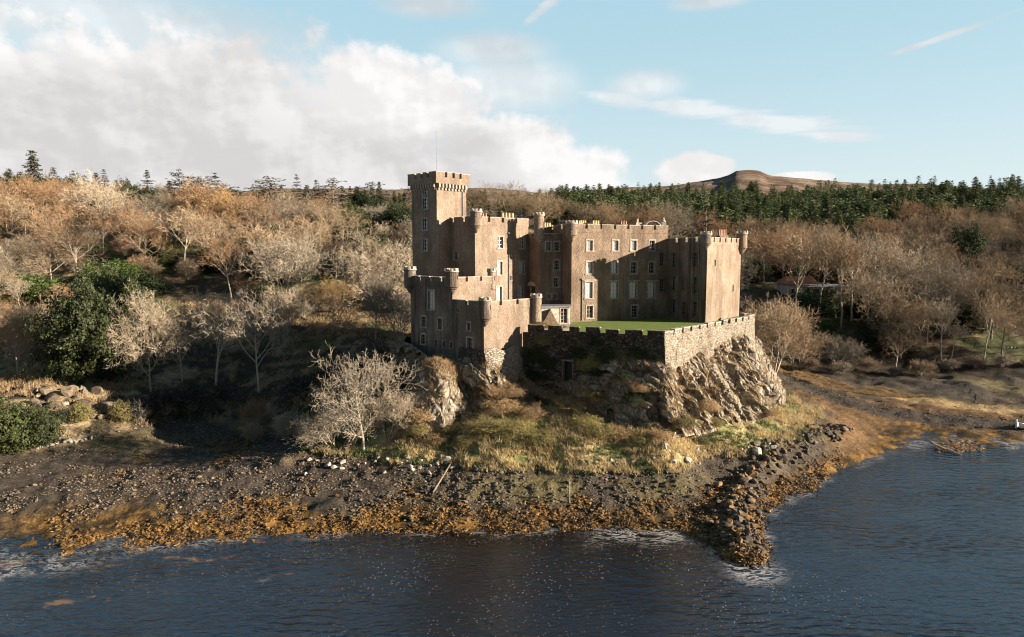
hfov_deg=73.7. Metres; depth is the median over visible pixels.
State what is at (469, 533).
wrack
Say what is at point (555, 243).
window
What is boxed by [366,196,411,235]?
evergreen tree
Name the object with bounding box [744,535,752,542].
breakwater rock
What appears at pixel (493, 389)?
bramble clump
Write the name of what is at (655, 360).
ivy
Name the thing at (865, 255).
bare tree
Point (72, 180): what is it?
bare tree
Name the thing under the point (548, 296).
window
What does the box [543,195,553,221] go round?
plantation conifer
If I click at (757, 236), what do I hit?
bare tree
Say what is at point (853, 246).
bare tree
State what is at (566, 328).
terrace
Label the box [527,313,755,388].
curtain wall
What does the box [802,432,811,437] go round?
breakwater rock
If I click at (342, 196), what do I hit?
skyline conifer
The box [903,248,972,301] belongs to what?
bare tree
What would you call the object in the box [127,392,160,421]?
thicket shrub
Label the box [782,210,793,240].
plantation conifer
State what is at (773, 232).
bare tree
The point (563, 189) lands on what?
plantation conifer
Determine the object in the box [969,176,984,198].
plantation conifer
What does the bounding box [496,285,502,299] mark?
window
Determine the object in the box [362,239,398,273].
bare tree
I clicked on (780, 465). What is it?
breakwater rock
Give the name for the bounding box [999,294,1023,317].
bare tree
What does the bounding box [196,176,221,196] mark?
skyline conifer
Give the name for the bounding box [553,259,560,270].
window
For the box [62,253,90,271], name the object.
thicket shrub
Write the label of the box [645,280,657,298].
window
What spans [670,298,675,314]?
window
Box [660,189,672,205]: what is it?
plantation conifer
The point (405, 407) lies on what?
bush
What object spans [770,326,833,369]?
bare tree
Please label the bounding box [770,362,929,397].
saltmarsh grass
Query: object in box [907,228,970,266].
bare tree
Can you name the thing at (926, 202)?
plantation conifer
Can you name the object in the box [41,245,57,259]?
thicket shrub
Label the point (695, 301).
window
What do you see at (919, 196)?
plantation conifer
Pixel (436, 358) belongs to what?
crag grass
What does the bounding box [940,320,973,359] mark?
bare tree
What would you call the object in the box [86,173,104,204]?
skyline conifer
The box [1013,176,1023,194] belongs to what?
plantation conifer
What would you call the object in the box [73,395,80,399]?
bank rock
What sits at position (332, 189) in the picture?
skyline conifer
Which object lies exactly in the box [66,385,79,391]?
bank rock
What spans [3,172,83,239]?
bare tree
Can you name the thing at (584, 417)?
bramble clump
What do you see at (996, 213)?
plantation conifer
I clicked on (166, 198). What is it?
bare tree
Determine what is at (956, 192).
plantation conifer
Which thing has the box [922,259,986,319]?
bare tree
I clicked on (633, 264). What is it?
window
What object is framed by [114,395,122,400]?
boulder
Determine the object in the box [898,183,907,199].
plantation conifer
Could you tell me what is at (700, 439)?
bramble clump
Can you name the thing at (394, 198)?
skyline conifer
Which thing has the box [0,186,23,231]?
bare tree
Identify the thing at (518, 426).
bramble clump
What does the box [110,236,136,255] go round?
thicket shrub
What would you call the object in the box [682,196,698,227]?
plantation conifer
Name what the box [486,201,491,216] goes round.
conifer
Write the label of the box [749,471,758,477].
breakwater rock
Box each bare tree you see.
[0,173,52,212]
[0,174,11,196]
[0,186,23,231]
[0,189,34,239]
[0,192,37,242]
[0,236,34,279]
[0,238,39,283]
[0,265,18,291]
[0,276,37,308]
[0,290,42,375]
[0,297,48,354]
[1,234,59,279]
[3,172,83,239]
[3,294,59,365]
[4,173,50,235]
[6,231,95,282]
[20,195,83,263]
[20,205,87,262]
[29,220,110,283]
[34,177,80,206]
[42,191,102,232]
[45,180,94,213]
[46,175,74,219]
[56,166,135,237]
[73,221,105,261]
[77,205,128,259]
[83,203,136,238]
[90,189,180,255]
[97,176,131,202]
[102,198,178,267]
[102,280,193,390]
[114,195,167,241]
[132,191,182,234]
[142,205,209,274]
[149,182,167,193]
[153,296,206,380]
[154,192,175,209]
[159,184,172,195]
[163,285,260,385]
[164,173,248,247]
[176,209,245,252]
[179,181,260,247]
[190,192,283,249]
[190,287,296,391]
[192,233,256,298]
[217,221,255,250]
[221,192,299,236]
[227,232,338,299]
[234,229,279,278]
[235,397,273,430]
[236,222,294,290]
[237,190,321,230]
[252,226,320,282]
[259,283,311,333]
[260,188,297,208]
[265,199,291,226]
[276,206,340,278]
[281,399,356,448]
[285,209,317,231]
[289,199,315,211]
[292,199,315,219]
[300,204,348,242]
[304,195,335,210]
[304,270,361,332]
[304,341,428,451]
[306,198,334,248]
[314,201,372,253]
[322,237,412,318]
[323,236,352,279]
[326,198,377,244]
[330,222,387,282]
[335,229,397,273]
[354,261,399,339]
[360,289,410,337]
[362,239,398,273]
[365,203,395,223]
[368,221,392,236]
[375,217,411,247]
[377,239,404,260]
[394,215,411,241]
[599,205,641,224]
[629,201,675,236]
[644,194,700,237]
[735,229,763,274]
[739,291,817,358]
[740,250,760,290]
[740,293,822,372]
[744,234,783,269]
[745,222,791,289]
[746,221,818,277]
[748,222,800,253]
[755,226,827,324]
[761,223,824,258]
[764,216,824,244]
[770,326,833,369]
[797,223,855,322]
[801,223,848,246]
[802,243,836,284]
[807,226,847,277]
[808,224,842,249]
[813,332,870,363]
[817,222,880,326]
[817,234,864,318]
[818,224,892,321]
[822,245,871,284]
[828,274,931,341]
[836,231,902,279]
[844,232,940,309]
[848,266,896,324]
[849,249,895,278]
[860,225,911,270]
[868,297,940,358]
[870,322,927,366]
[871,254,954,301]
[877,293,924,326]
[887,241,922,260]
[888,297,955,348]
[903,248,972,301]
[905,279,971,344]
[906,262,943,301]
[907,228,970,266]
[908,234,935,253]
[913,242,952,296]
[916,296,962,358]
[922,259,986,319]
[931,241,976,262]
[936,284,978,330]
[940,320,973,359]
[941,263,1023,338]
[942,253,1004,285]
[950,266,997,307]
[962,245,1015,271]
[965,303,1023,353]
[968,284,1022,357]
[970,244,1023,280]
[971,252,1023,287]
[985,238,1010,255]
[991,243,1023,262]
[994,273,1023,324]
[997,228,1023,248]
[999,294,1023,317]
[1005,297,1023,331]
[1008,251,1023,272]
[1009,239,1023,248]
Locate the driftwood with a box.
[930,440,961,454]
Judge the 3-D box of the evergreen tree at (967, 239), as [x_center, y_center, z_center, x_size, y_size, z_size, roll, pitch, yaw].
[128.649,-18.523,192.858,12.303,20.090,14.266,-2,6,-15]
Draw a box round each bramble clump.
[404,408,435,423]
[405,422,429,435]
[427,433,453,444]
[431,422,461,434]
[451,433,480,446]
[461,413,510,437]
[475,393,523,414]
[477,383,505,395]
[494,439,513,449]
[497,417,544,438]
[498,383,526,397]
[512,400,549,420]
[519,368,537,376]
[521,426,568,444]
[528,369,551,382]
[537,320,557,328]
[544,394,593,415]
[563,408,604,427]
[565,436,584,446]
[581,386,608,401]
[583,422,621,439]
[586,367,604,376]
[607,423,638,440]
[611,370,634,380]
[619,391,650,404]
[625,430,651,446]
[629,381,649,392]
[648,428,675,441]
[664,414,703,429]
[694,399,722,411]
[695,436,710,443]
[710,417,726,427]
[747,424,756,431]
[762,409,777,416]
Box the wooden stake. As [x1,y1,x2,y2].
[568,481,569,501]
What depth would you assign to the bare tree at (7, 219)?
153.13 m
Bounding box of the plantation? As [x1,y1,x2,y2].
[502,176,1023,232]
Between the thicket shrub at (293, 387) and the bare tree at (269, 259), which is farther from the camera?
the bare tree at (269, 259)
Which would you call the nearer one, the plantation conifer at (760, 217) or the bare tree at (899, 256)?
the bare tree at (899, 256)
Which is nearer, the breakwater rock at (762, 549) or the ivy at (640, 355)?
the breakwater rock at (762, 549)
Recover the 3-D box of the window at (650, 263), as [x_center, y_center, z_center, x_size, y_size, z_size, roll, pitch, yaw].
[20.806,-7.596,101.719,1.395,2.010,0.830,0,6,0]
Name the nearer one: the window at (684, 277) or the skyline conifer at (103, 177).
the window at (684, 277)
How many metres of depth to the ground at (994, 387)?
81.21 m
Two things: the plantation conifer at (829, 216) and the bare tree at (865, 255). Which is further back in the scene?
the plantation conifer at (829, 216)
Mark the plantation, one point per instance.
(801, 203)
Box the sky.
[0,0,1023,192]
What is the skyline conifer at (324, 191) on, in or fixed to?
on the ground at (994, 387)
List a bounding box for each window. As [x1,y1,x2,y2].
[420,315,426,328]
[420,332,426,345]
[421,196,428,209]
[421,217,428,230]
[421,238,428,251]
[427,289,435,310]
[436,317,443,330]
[453,251,458,259]
[466,321,471,331]
[466,336,473,348]
[496,260,503,275]
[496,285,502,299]
[497,235,504,248]
[517,284,523,298]
[518,260,524,274]
[519,236,525,249]
[544,241,551,251]
[546,293,551,299]
[552,276,559,287]
[552,292,557,299]
[553,241,560,251]
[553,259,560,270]
[559,307,568,323]
[583,279,595,299]
[585,239,594,251]
[585,260,593,274]
[585,304,594,318]
[608,280,620,298]
[610,261,618,274]
[611,239,619,251]
[627,280,639,298]
[629,239,637,251]
[629,261,637,273]
[630,304,638,318]
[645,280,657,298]
[647,261,655,273]
[648,239,655,251]
[658,252,665,266]
[658,278,665,292]
[670,252,675,267]
[670,275,675,291]
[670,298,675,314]
[680,276,686,290]
[680,300,686,315]
[691,251,697,266]
[691,275,697,294]
[691,300,696,317]
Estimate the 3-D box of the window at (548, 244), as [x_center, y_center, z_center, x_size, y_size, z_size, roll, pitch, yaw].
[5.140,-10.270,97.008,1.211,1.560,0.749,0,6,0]
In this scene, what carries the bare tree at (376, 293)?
on the ground at (994, 387)
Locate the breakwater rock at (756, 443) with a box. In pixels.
[751,441,760,445]
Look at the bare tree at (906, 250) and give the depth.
188.86 m
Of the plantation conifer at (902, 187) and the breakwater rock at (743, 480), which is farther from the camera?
the plantation conifer at (902, 187)
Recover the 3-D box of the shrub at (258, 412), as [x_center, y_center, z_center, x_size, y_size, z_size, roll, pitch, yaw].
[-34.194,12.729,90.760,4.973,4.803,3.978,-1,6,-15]
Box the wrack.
[44,433,844,577]
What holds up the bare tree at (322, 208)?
on the ground at (994, 387)
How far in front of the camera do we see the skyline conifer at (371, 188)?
208.98 m
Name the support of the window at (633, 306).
in the castle
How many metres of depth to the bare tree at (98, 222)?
150.41 m
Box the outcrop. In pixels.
[408,357,469,434]
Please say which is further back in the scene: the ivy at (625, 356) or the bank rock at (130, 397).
the bank rock at (130, 397)
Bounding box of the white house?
[774,276,847,295]
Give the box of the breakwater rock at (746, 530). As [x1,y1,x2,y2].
[743,527,751,534]
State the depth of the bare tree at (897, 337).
137.11 m
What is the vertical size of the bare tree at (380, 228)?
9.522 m
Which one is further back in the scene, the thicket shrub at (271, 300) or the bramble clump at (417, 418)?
the thicket shrub at (271, 300)
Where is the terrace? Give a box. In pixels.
[527,322,570,331]
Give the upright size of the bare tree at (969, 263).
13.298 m
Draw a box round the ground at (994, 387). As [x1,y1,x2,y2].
[0,195,1023,587]
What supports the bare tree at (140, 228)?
on the ground at (994, 387)
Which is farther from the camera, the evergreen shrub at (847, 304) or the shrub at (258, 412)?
the evergreen shrub at (847, 304)
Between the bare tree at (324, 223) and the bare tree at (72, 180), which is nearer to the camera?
the bare tree at (324, 223)
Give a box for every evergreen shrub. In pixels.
[0,271,67,302]
[0,395,39,454]
[11,400,75,448]
[67,400,95,422]
[73,258,160,286]
[106,398,135,422]
[117,271,178,296]
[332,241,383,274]
[781,287,854,318]
[796,322,823,332]
[815,290,855,314]
[816,319,839,329]
[850,311,920,353]
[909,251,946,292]
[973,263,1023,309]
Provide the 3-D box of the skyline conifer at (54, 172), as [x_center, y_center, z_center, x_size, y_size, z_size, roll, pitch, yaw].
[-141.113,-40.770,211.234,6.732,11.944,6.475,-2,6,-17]
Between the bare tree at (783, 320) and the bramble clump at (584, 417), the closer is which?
the bramble clump at (584, 417)
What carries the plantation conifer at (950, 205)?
on the ground at (994, 387)
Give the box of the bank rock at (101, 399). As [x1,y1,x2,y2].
[94,398,105,401]
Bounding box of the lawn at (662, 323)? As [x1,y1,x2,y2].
[571,316,738,334]
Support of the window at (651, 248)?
in the castle
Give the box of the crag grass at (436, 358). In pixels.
[360,334,786,439]
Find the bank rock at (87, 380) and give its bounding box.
[83,377,89,383]
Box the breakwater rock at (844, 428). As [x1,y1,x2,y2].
[840,426,848,431]
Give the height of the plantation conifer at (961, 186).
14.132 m
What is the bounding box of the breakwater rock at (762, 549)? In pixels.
[755,545,766,552]
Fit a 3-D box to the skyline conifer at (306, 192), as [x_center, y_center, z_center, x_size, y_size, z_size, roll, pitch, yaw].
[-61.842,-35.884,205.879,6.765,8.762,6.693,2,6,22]
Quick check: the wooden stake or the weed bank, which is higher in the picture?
the weed bank
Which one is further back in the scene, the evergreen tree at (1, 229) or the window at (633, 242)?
the evergreen tree at (1, 229)
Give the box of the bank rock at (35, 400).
[31,398,39,403]
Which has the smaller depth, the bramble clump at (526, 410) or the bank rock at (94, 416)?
the bramble clump at (526, 410)
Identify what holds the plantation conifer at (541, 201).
on the ground at (994, 387)
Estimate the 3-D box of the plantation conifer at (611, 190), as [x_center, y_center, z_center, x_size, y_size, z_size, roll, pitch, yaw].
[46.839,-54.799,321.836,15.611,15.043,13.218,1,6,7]
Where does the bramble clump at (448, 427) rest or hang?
on the ground at (994, 387)
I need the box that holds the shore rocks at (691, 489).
[303,445,695,505]
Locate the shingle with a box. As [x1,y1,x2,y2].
[0,375,1023,539]
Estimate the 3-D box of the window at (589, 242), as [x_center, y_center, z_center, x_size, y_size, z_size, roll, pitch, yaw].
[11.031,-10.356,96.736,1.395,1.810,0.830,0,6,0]
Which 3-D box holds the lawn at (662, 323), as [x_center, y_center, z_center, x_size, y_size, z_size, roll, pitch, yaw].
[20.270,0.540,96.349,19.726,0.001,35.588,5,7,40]
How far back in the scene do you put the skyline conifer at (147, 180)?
210.56 m
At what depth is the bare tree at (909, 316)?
140.59 m
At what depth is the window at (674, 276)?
101.90 m
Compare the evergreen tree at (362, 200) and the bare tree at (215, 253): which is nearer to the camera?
the bare tree at (215, 253)
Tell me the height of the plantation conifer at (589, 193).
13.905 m
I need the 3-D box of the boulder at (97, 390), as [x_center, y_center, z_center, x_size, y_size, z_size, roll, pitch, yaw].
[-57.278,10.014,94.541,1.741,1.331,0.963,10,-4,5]
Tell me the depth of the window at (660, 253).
102.57 m
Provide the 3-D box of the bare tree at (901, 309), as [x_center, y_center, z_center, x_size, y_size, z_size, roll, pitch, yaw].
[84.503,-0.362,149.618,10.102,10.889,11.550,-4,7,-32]
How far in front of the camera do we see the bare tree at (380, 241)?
154.76 m
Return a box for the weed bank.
[926,439,988,452]
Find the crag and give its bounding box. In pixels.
[367,333,785,439]
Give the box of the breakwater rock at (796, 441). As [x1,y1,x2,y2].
[793,439,801,443]
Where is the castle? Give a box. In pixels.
[403,148,747,384]
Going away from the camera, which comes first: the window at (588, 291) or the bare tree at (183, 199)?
the window at (588, 291)
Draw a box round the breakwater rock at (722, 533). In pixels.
[720,531,728,536]
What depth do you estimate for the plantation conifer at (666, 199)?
276.32 m
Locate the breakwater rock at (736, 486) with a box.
[727,484,739,489]
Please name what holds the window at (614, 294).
in the castle
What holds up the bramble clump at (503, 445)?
on the ground at (994, 387)
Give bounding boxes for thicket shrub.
[0,231,15,243]
[0,286,7,303]
[4,289,22,303]
[21,261,50,277]
[25,237,43,254]
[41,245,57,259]
[43,283,75,302]
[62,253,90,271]
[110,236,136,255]
[113,234,138,251]
[123,245,142,257]
[125,253,156,267]
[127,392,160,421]
[139,260,165,277]
[145,381,188,416]
[174,257,204,278]
[203,301,229,316]
[214,266,243,283]
[229,300,246,312]
[232,277,259,293]
[236,421,268,443]
[263,294,282,311]
[268,410,302,438]
[279,371,318,404]
[290,414,322,442]
[295,302,317,317]
[306,359,344,394]
[315,291,343,311]
[330,281,346,294]
[332,352,373,387]
[353,339,390,370]
[364,284,393,301]
[373,368,412,402]
[388,291,410,312]
[799,356,822,370]
[829,360,854,374]
[853,356,884,372]
[885,366,905,374]
[903,359,938,376]
[936,358,961,369]
[960,353,987,368]
[989,353,1016,366]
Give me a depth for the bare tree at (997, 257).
175.19 m
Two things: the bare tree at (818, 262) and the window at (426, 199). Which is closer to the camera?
the window at (426, 199)
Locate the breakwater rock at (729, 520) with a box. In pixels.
[726,518,732,523]
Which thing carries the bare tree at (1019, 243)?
on the ground at (994, 387)
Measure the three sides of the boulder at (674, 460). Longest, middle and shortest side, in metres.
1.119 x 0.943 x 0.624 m
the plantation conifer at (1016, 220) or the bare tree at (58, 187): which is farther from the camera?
the plantation conifer at (1016, 220)
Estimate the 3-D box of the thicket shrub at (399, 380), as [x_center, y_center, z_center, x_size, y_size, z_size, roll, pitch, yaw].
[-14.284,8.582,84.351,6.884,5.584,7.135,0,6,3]
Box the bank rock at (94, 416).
[89,413,98,419]
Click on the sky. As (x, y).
(537, 94)
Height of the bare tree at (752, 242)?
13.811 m
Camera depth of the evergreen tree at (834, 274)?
188.16 m
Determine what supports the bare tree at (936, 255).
on the ground at (994, 387)
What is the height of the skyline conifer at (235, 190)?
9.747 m
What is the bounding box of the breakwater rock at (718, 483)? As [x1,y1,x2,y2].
[714,481,722,486]
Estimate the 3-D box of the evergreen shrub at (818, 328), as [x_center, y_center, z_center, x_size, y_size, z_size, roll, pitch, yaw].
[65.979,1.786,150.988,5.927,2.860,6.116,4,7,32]
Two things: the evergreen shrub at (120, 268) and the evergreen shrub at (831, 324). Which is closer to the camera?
the evergreen shrub at (120, 268)
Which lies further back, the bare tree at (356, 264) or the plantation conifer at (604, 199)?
the plantation conifer at (604, 199)
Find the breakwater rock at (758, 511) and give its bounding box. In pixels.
[755,509,761,514]
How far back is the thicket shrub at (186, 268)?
144.36 m
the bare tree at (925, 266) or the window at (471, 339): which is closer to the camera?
the window at (471, 339)
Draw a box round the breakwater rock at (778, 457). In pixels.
[774,454,781,460]
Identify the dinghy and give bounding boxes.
[1017,422,1023,427]
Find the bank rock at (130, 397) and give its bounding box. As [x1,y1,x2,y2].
[126,395,134,401]
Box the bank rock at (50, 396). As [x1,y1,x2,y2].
[43,393,58,401]
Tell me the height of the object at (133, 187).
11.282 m
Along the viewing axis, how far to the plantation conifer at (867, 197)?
317.50 m
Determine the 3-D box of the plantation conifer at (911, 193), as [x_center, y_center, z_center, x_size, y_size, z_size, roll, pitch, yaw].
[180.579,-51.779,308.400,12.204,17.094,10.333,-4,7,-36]
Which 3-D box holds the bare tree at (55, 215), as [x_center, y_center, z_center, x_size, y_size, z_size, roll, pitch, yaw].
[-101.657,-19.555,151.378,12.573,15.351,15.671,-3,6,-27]
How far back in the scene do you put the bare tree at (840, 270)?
169.40 m
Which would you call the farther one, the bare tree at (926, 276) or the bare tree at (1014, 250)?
the bare tree at (1014, 250)
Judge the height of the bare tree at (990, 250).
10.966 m
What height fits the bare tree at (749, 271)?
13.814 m
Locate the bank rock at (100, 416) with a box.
[96,414,106,419]
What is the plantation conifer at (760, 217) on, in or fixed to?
on the ground at (994, 387)
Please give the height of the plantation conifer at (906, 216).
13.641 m
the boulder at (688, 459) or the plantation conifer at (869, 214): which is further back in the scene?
the plantation conifer at (869, 214)
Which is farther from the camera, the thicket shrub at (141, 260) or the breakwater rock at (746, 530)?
the thicket shrub at (141, 260)
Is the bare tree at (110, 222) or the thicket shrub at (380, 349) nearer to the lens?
the thicket shrub at (380, 349)
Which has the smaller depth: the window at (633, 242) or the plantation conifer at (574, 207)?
the window at (633, 242)
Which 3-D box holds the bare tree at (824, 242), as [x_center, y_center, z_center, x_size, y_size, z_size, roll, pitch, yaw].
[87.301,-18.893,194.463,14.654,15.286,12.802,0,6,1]
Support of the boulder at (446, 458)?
on the ground at (994, 387)
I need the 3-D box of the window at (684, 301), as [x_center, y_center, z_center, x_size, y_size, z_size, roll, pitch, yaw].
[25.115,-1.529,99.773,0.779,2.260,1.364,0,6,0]
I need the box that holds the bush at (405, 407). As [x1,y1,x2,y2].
[350,387,422,441]
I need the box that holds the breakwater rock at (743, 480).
[738,476,748,484]
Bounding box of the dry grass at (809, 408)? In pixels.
[298,352,825,474]
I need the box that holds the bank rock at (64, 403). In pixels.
[61,401,68,405]
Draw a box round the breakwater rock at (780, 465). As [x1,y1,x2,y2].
[777,463,783,468]
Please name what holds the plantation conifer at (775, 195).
on the ground at (994, 387)
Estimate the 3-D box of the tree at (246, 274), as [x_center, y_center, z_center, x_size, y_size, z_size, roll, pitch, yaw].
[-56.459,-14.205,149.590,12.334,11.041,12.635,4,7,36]
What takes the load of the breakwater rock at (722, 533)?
on the ground at (994, 387)
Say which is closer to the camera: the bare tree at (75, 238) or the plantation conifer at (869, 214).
the bare tree at (75, 238)
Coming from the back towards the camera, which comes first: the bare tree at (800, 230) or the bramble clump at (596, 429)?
the bare tree at (800, 230)
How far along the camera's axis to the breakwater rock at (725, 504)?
64.24 m
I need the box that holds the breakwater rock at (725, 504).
[723,501,728,507]
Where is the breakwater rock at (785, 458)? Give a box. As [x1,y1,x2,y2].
[781,455,788,461]
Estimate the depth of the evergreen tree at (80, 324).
96.30 m
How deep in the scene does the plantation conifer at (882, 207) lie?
285.65 m
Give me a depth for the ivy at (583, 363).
80.30 m
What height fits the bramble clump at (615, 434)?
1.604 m
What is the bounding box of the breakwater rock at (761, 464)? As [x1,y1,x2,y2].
[754,461,765,468]
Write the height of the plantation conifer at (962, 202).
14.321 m
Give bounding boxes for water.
[0,432,1023,636]
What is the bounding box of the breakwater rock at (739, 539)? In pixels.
[736,536,745,543]
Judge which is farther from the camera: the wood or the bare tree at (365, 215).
the wood
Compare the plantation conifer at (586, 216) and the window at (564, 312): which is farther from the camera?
the plantation conifer at (586, 216)
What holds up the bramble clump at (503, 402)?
on the ground at (994, 387)
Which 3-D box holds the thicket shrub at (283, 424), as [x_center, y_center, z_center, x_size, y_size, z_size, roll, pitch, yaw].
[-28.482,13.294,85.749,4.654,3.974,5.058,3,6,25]
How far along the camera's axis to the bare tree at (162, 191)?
194.72 m
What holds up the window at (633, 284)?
in the castle
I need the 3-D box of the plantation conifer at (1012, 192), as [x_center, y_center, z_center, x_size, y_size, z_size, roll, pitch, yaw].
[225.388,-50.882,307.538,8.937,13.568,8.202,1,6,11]
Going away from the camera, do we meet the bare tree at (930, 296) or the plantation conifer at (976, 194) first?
the bare tree at (930, 296)
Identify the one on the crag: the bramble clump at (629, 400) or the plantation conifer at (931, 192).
the bramble clump at (629, 400)
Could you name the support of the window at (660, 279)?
in the castle
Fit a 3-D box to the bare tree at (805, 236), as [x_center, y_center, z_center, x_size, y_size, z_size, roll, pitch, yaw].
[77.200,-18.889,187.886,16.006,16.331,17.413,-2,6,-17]
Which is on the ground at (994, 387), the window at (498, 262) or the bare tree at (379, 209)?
the bare tree at (379, 209)
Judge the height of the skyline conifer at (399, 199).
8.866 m
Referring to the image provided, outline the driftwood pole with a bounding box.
[432,461,451,492]
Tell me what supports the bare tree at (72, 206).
on the ground at (994, 387)
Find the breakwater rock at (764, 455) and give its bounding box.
[762,453,769,458]
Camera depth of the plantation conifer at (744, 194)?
345.82 m
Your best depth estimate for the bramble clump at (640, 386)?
75.68 m
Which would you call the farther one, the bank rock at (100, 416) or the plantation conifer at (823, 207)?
the plantation conifer at (823, 207)
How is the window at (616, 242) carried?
in the castle
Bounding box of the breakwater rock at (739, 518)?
[735,515,742,521]
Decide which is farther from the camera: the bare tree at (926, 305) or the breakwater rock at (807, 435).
the bare tree at (926, 305)
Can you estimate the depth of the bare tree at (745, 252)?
190.30 m
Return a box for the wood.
[466,180,1023,249]
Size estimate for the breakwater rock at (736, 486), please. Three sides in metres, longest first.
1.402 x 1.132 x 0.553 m
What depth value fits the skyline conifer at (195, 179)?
192.38 m
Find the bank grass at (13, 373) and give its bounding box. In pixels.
[0,298,410,426]
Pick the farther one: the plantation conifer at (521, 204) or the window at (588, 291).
the plantation conifer at (521, 204)
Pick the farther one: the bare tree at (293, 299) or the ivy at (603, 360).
the bare tree at (293, 299)
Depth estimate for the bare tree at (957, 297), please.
147.62 m
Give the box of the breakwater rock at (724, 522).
[719,520,728,524]
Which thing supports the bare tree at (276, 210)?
on the ground at (994, 387)
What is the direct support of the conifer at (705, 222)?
on the ground at (994, 387)
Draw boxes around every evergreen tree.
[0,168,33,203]
[0,203,36,230]
[20,265,151,385]
[26,174,64,204]
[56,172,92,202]
[77,255,166,351]
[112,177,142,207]
[129,185,172,216]
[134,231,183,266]
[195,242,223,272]
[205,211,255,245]
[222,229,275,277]
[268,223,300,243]
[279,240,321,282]
[336,185,385,210]
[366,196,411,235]
[369,203,411,246]
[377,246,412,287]
[740,254,776,283]
[765,254,779,275]
[767,243,816,278]
[808,242,825,272]
[820,252,857,283]
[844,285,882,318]
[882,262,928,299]
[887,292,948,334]
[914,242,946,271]
[934,280,972,313]
[941,219,990,279]
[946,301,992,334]
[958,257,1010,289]
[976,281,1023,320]
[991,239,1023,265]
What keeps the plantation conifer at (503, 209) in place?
on the ground at (994, 387)
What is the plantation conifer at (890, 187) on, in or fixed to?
on the ground at (994, 387)
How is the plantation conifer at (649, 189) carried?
on the ground at (994, 387)
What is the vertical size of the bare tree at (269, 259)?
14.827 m
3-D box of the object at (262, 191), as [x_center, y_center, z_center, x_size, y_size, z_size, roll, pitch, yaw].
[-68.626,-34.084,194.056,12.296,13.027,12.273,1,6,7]
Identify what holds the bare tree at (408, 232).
on the ground at (994, 387)
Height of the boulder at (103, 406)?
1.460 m
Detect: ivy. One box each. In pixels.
[522,344,552,363]
[535,332,553,344]
[539,355,560,370]
[566,344,590,358]
[572,352,606,371]
[588,336,604,346]
[590,345,620,363]
[607,349,638,365]
[627,346,650,360]
[635,353,671,371]
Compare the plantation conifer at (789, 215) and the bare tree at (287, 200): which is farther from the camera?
the plantation conifer at (789, 215)
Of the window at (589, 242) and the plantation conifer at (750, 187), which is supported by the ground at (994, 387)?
the plantation conifer at (750, 187)
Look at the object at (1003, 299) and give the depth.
158.88 m
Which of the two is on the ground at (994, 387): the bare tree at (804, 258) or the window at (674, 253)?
the bare tree at (804, 258)
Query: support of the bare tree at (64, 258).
on the ground at (994, 387)
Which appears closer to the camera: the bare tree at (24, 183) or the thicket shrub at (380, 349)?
the thicket shrub at (380, 349)
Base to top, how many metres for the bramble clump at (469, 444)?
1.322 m
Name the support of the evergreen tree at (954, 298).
on the ground at (994, 387)
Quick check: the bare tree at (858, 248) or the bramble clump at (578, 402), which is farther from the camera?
the bare tree at (858, 248)
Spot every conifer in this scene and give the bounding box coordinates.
[22,150,44,181]
[47,167,58,178]
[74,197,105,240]
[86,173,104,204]
[100,169,110,187]
[141,170,154,189]
[164,169,189,196]
[165,181,178,204]
[169,176,210,194]
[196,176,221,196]
[209,173,223,198]
[218,183,241,199]
[227,186,248,198]
[242,184,260,197]
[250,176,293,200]
[290,174,306,203]
[301,185,312,202]
[311,180,320,203]
[313,187,339,206]
[318,178,346,207]
[334,186,346,209]
[345,186,354,203]
[350,186,359,202]
[362,181,384,200]
[375,182,385,203]
[391,191,397,203]
[395,193,404,208]
[400,188,411,206]
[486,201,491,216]
[496,203,501,216]
[499,192,508,211]
[516,194,525,210]
[533,192,543,216]
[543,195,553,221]
[546,189,563,215]
[552,206,558,224]
[555,193,569,214]
[558,185,566,196]
[568,197,579,219]
[581,205,594,223]
[583,190,594,217]
[593,189,611,223]
[609,186,618,198]
[618,194,625,202]
[628,194,634,221]
[647,182,653,197]
[656,182,663,198]
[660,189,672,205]
[660,196,676,229]
[669,183,674,197]
[681,204,698,237]
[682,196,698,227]
[685,184,692,195]
[695,203,704,223]
[698,201,713,231]
[712,196,731,214]
[728,213,743,234]
[732,196,744,218]
[740,190,748,209]
[746,181,753,195]
[750,206,767,242]
[751,181,764,194]
[754,188,762,202]
[771,193,783,211]
[775,197,781,216]
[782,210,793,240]
[803,201,823,228]
[806,207,822,234]
[818,206,837,236]
[820,189,831,212]
[820,196,831,219]
[832,207,840,218]
[834,211,845,236]
[842,208,859,240]
[857,205,875,240]
[863,198,872,222]
[865,188,872,201]
[867,206,888,244]
[873,189,883,200]
[874,199,887,222]
[886,181,893,195]
[888,207,900,228]
[894,197,900,216]
[896,199,913,229]
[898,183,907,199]
[906,185,918,213]
[915,188,926,203]
[919,197,938,229]
[925,184,937,201]
[930,197,943,224]
[936,182,947,196]
[941,204,956,232]
[946,195,970,224]
[951,188,958,199]
[957,180,967,194]
[961,187,974,202]
[967,192,982,202]
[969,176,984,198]
[985,179,997,195]
[990,205,999,225]
[998,179,1019,198]
[999,205,1009,224]
[1006,191,1019,219]
[1010,208,1022,230]
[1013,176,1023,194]
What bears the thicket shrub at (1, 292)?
on the ground at (994, 387)
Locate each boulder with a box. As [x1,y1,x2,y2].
[38,388,49,395]
[46,401,61,407]
[58,387,72,397]
[75,399,92,406]
[91,386,103,394]
[95,401,116,412]
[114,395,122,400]
[441,456,451,460]
[662,442,668,448]
[668,458,676,463]
[685,456,691,462]
[752,446,761,454]
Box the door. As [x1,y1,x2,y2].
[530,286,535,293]
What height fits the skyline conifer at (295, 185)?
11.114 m
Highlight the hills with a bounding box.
[109,170,1022,205]

